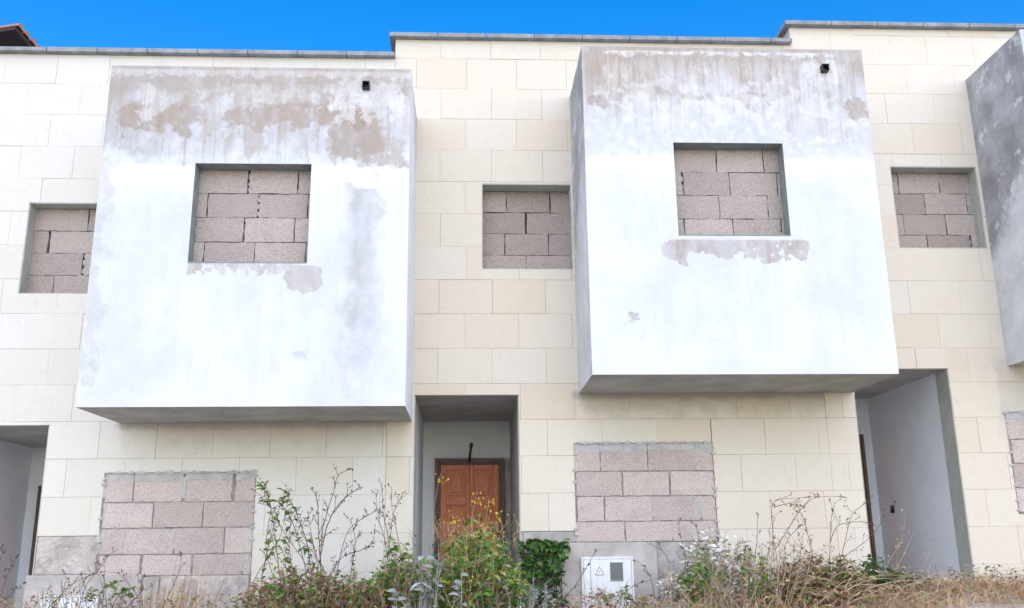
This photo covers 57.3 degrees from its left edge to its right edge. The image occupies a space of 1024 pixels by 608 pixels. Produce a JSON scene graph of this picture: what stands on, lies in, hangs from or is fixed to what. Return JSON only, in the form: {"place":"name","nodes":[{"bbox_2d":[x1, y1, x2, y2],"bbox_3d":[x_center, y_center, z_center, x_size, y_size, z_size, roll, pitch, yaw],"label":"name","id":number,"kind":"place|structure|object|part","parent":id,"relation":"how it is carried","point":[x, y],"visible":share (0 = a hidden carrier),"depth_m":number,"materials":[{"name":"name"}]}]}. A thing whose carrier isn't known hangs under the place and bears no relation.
{"place":"outdoors","nodes":[
{"label":"outdoors","id":0,"kind":"place"},
{"bbox_2d":[0,0,1023,51],"label":"sky","id":1,"kind":"structure","parent":0,"point":[308,25],"materials":[{"name":"blue"}]},
{"bbox_2d":[534,564,1023,607],"bbox_3d":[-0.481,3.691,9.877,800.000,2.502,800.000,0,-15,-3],"label":"ground","id":2,"kind":"structure","parent":0,"point":[984,604],"depth_m":8.33,"materials":[{"name":"plant"}]},
{"bbox_2d":[0,544,26,602],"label":"dry weed","id":3,"kind":"object","parent":2,"relation":"on","point":[16,557],"visible":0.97,"depth_m":9.12,"materials":[{"name":"brown plant"}]},
{"bbox_2d":[0,23,39,46],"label":"tiled roof house","id":4,"kind":"structure","parent":2,"relation":"on","point":[16,35],"depth_m":16.04,"materials":[{"name":"ceramic"}]},
{"bbox_2d":[40,594,98,607],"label":"utility cabinet","id":5,"kind":"object","parent":2,"relation":"on","point":[61,604],"visible":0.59,"depth_m":9.74,"materials":[{"name":"white paint"}]},
{"bbox_3d":[-4.607,3.371,9.672,0.526,0.640,0.018,0,-15,-3],"label":"cabinet door","id":6,"kind":"part","parent":5,"relation":"part of","materials":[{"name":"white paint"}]},
{"bbox_2d":[25,574,133,607],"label":"sprig weed","id":7,"kind":"object","parent":2,"relation":"on","point":[130,603],"visible":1,"depth_m":8.50,"materials":[{"name":"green plant"}]},
{"bbox_2d":[83,580,139,607],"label":"creeper","id":8,"kind":"object","parent":2,"relation":"on","point":[131,594],"visible":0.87,"depth_m":8.92,"materials":[{"name":"green plant"}]},
{"bbox_2d":[48,547,186,607],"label":"dry weed","id":9,"kind":"object","parent":2,"relation":"on","point":[67,578],"visible":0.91,"depth_m":9.11,"materials":[{"name":"brown plant"}]},
{"bbox_2d":[0,588,253,607],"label":"dry undergrowth","id":10,"kind":"object","parent":2,"relation":"on","point":[125,601],"visible":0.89,"depth_m":8.95,"materials":[{"name":"brown plant"}]},
{"bbox_2d":[136,549,227,607],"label":"dry grass tuft","id":11,"kind":"object","parent":2,"relation":"on","point":[177,600],"visible":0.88,"depth_m":9.22,"materials":[{"name":"plant"}]},
{"bbox_2d":[0,46,416,607],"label":"terraced house","id":12,"kind":"structure","parent":2,"relation":"on","point":[207,258],"depth_m":10.02,"materials":[{"name":"paint"}]},
{"bbox_2d":[28,486,41,574],"bbox_3d":[-5.701,3.394,11.997,0.921,2.101,0.078,0,-15,-3],"label":"front door","id":13,"kind":"structure","parent":12,"relation":"in","point":[39,487],"depth_m":12.06,"materials":[{"name":"red wood"}]},
{"bbox_2d":[18,203,96,293],"bbox_3d":[-5.081,-0.607,10.946,1.077,1.104,0.328,0,-15,-3],"label":"blocked window","id":14,"kind":"structure","parent":12,"relation":"in","point":[58,244],"depth_m":10.95,"materials":[{"name":"grey concrete"}]},
{"bbox_2d":[94,469,258,575],"bbox_3d":[-3.604,2.369,10.140,1.692,1.123,0.173,0,-15,-3],"label":"blocked window","id":15,"kind":"structure","parent":12,"relation":"in","point":[148,517],"depth_m":10.08,"materials":[{"name":"grey concrete"}]},
{"bbox_2d":[244,478,320,607],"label":"tall weed","id":16,"kind":"object","parent":2,"relation":"on","point":[269,540],"visible":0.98,"depth_m":9.12,"materials":[{"name":"green plant"}]},
{"bbox_2d":[232,563,388,607],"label":"withered undergrowth","id":17,"kind":"object","parent":2,"relation":"on","point":[278,601],"visible":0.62,"depth_m":8.78,"materials":[{"name":"brown plant"}]},
{"bbox_2d":[267,560,391,607],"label":"mixed weed","id":18,"kind":"object","parent":2,"relation":"on","point":[279,589],"visible":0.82,"depth_m":8.62,"materials":[{"name":"green plant"}]},
{"bbox_2d":[307,464,361,598],"bbox_3d":[-1.755,2.408,9.154,0.568,1.703,0.417,0,-15,-3],"label":"tall weed","id":19,"kind":"object","parent":2,"relation":"on","point":[319,545],"visible":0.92,"depth_m":9.18,"materials":[{"name":"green plant"}]},
{"bbox_2d":[320,505,384,605],"bbox_3d":[-1.570,2.634,9.169,0.628,1.311,0.200,0,-15,-3],"label":"dry weed","id":20,"kind":"object","parent":2,"relation":"on","point":[383,506],"visible":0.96,"depth_m":9.25,"materials":[{"name":"brown plant"}]},
{"bbox_2d":[371,478,406,606],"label":"dry weed","id":21,"kind":"object","parent":2,"relation":"on","point":[393,518],"visible":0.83,"depth_m":9.34,"materials":[{"name":"brown plant"}]},
{"bbox_2d":[366,537,444,607],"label":"green shrub","id":22,"kind":"object","parent":2,"relation":"on","point":[391,571],"visible":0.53,"depth_m":8.66,"materials":[{"name":"green plant"}]},
{"bbox_2d":[358,556,460,607],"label":"withered shrub","id":23,"kind":"object","parent":2,"relation":"on","point":[384,605],"visible":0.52,"depth_m":8.55,"materials":[{"name":"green plant"}]},
{"bbox_2d":[386,523,458,607],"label":"grey stem shrub","id":24,"kind":"object","parent":2,"relation":"on","point":[405,562],"visible":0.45,"depth_m":8.66,"materials":[{"name":"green plant"}]},
{"bbox_2d":[386,556,467,607],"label":"silver leaf shrub","id":25,"kind":"object","parent":2,"relation":"on","point":[422,588],"visible":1,"depth_m":8.18,"materials":[{"name":"plant"}]},
{"bbox_2d":[433,556,508,607],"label":"straw bush","id":26,"kind":"object","parent":2,"relation":"on","point":[499,600],"visible":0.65,"depth_m":8.36,"materials":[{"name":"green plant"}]},
{"bbox_2d":[429,473,518,581],"bbox_3d":[-0.364,2.410,9.052,0.925,1.638,0.980,0,-15,-3],"label":"flowering weed","id":27,"kind":"object","parent":2,"relation":"on","point":[454,521],"visible":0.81,"depth_m":9.40,"materials":[{"name":"green plant"}]},
{"bbox_2d":[424,513,531,607],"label":"yellow flower bush","id":28,"kind":"object","parent":2,"relation":"on","point":[493,565],"visible":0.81,"depth_m":8.47,"materials":[{"name":"green plant"}]},
{"bbox_2d":[473,574,556,607],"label":"grey leaf shrub","id":29,"kind":"object","parent":2,"relation":"on","point":[532,599],"visible":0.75,"depth_m":8.39,"materials":[{"name":"grey plant"}]},
{"bbox_2d":[516,538,570,607],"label":"ivy","id":30,"kind":"object","parent":2,"relation":"on","point":[559,550],"visible":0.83,"depth_m":9.91,"materials":[{"name":"green plant"}]},
{"bbox_2d":[545,585,672,607],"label":"dry undergrowth","id":31,"kind":"object","parent":2,"relation":"on","point":[598,595],"visible":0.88,"depth_m":9.09,"materials":[{"name":"brown plant"}]},
{"bbox_2d":[603,579,646,607],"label":"green weed","id":32,"kind":"object","parent":2,"relation":"on","point":[626,598],"visible":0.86,"depth_m":9.22,"materials":[{"name":"green plant"}]},
{"bbox_2d":[384,32,898,607],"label":"terraced house","id":33,"kind":"structure","parent":2,"relation":"on","point":[652,302],"depth_m":10.40,"materials":[{"name":"stone"}]},
{"bbox_2d":[434,458,504,599],"bbox_3d":[-0.557,3.091,12.326,0.921,2.099,0.078,0,-15,-3],"label":"front door","id":34,"kind":"structure","parent":33,"relation":"in","point":[485,476],"depth_m":12.45,"materials":[{"name":"red wood"}]},
{"bbox_2d":[482,184,572,269],"bbox_3d":[0.170,-0.878,11.293,1.076,1.075,0.368,0,-15,-3],"label":"blocked window","id":35,"kind":"structure","parent":33,"relation":"in","point":[525,226],"depth_m":11.33,"materials":[{"name":"grey concrete"}]},
{"bbox_2d":[581,556,634,607],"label":"utility cabinet","id":36,"kind":"object","parent":33,"relation":"attached to","point":[613,574],"visible":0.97,"depth_m":10.05,"materials":[{"name":"white paint"}]},
{"bbox_3d":[1.031,3.093,10.019,0.511,0.690,0.018,0,-15,-3],"label":"cabinet door","id":37,"kind":"part","parent":36,"relation":"part of","materials":[{"name":"white paint"}]},
{"bbox_2d":[572,440,721,542],"bbox_3d":[1.482,2.088,10.461,1.639,1.105,0.173,0,-15,-3],"label":"blocked window","id":38,"kind":"structure","parent":33,"relation":"in","point":[637,491],"depth_m":10.40,"materials":[{"name":"grey concrete"}]},
{"bbox_2d":[557,512,760,607],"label":"dry weed","id":39,"kind":"object","parent":2,"relation":"on","point":[642,581],"visible":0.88,"depth_m":9.18,"materials":[{"name":"brown plant"}]},
{"bbox_2d":[655,527,775,607],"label":"bleached shrub","id":40,"kind":"object","parent":2,"relation":"on","point":[663,587],"visible":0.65,"depth_m":9.06,"materials":[{"name":"white plant"}]},
{"bbox_2d":[658,543,781,607],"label":"dry weed","id":41,"kind":"object","parent":2,"relation":"on","point":[670,581],"visible":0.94,"depth_m":8.77,"materials":[{"name":"brown plant"}]},
{"bbox_2d":[664,539,784,607],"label":"leafy shrub","id":42,"kind":"object","parent":2,"relation":"on","point":[697,570],"visible":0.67,"depth_m":8.84,"materials":[{"name":"green plant"}]},
{"bbox_2d":[686,523,840,607],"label":"straw shrub","id":43,"kind":"object","parent":2,"relation":"on","point":[778,571],"visible":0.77,"depth_m":8.86,"materials":[{"name":"beige plant"}]},
{"bbox_2d":[756,547,880,607],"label":"withered bramble","id":44,"kind":"object","parent":2,"relation":"on","point":[815,568],"visible":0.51,"depth_m":8.99,"materials":[{"name":"brown plant"}]},
{"bbox_2d":[780,554,882,607],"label":"bramble leaves","id":45,"kind":"object","parent":2,"relation":"on","point":[830,574],"visible":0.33,"depth_m":8.99,"materials":[{"name":"green plant"}]},
{"bbox_2d":[769,492,895,605],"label":"bramble canes","id":46,"kind":"object","parent":2,"relation":"on","point":[830,525],"visible":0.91,"depth_m":9.53,"materials":[{"name":"brown plant"}]},
{"bbox_2d":[858,552,900,593],"bbox_3d":[3.722,2.760,9.581,0.627,0.484,0.517,0,-15,-3],"label":"dark leaf vine","id":47,"kind":"object","parent":2,"relation":"on","point":[872,572],"visible":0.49,"depth_m":9.59,"materials":[{"name":"green plant"}]},
{"bbox_2d":[764,559,1023,607],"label":"fallen straw","id":48,"kind":"object","parent":2,"relation":"on","point":[886,584],"visible":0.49,"depth_m":8.65,"materials":[{"name":"beige plant"}]},
{"bbox_2d":[774,20,1023,588],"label":"terraced house","id":49,"kind":"structure","parent":2,"relation":"on","point":[929,438],"depth_m":11.25,"materials":[{"name":"stone"}]},
{"bbox_2d":[859,434,877,575],"bbox_3d":[4.388,2.816,12.638,0.921,2.098,0.078,0,-15,-3],"label":"front door","id":50,"kind":"structure","parent":49,"relation":"in","point":[861,437],"depth_m":12.69,"materials":[{"name":"red wood"}]},
{"bbox_2d":[890,166,986,248],"bbox_3d":[5.191,-1.143,11.585,1.087,1.060,0.328,0,-15,-3],"label":"blocked window","id":51,"kind":"structure","parent":49,"relation":"in","point":[936,207],"depth_m":11.60,"materials":[{"name":"grey concrete"}]},
{"bbox_2d":[1003,410,1023,513],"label":"blocked window","id":52,"kind":"structure","parent":49,"relation":"in","point":[1014,422],"depth_m":10.72,"materials":[{"name":"grey concrete"}]},
{"bbox_2d":[877,509,931,592],"bbox_3d":[3.971,2.609,9.626,0.737,0.994,0.169,2,-15,-11],"label":"dry weed","id":53,"kind":"object","parent":2,"relation":"on","point":[903,554],"visible":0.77,"depth_m":9.63,"materials":[{"name":"beige plant"}]},
{"bbox_2d":[879,560,936,593],"bbox_3d":[4.213,2.874,9.707,1.050,0.439,0.698,0,-15,-3],"label":"dark leaf creeper","id":54,"kind":"object","parent":2,"relation":"on","point":[897,574],"visible":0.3,"depth_m":9.53,"materials":[{"name":"green plant"}]},
{"bbox_2d":[983,563,1003,580],"bbox_3d":[5.019,2.923,9.714,0.677,0.462,0.118,-1,-15,0],"label":"dry weed","id":55,"kind":"object","parent":2,"relation":"on","point":[994,571],"visible":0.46,"depth_m":9.76,"materials":[{"name":"beige plant"}]}
]}

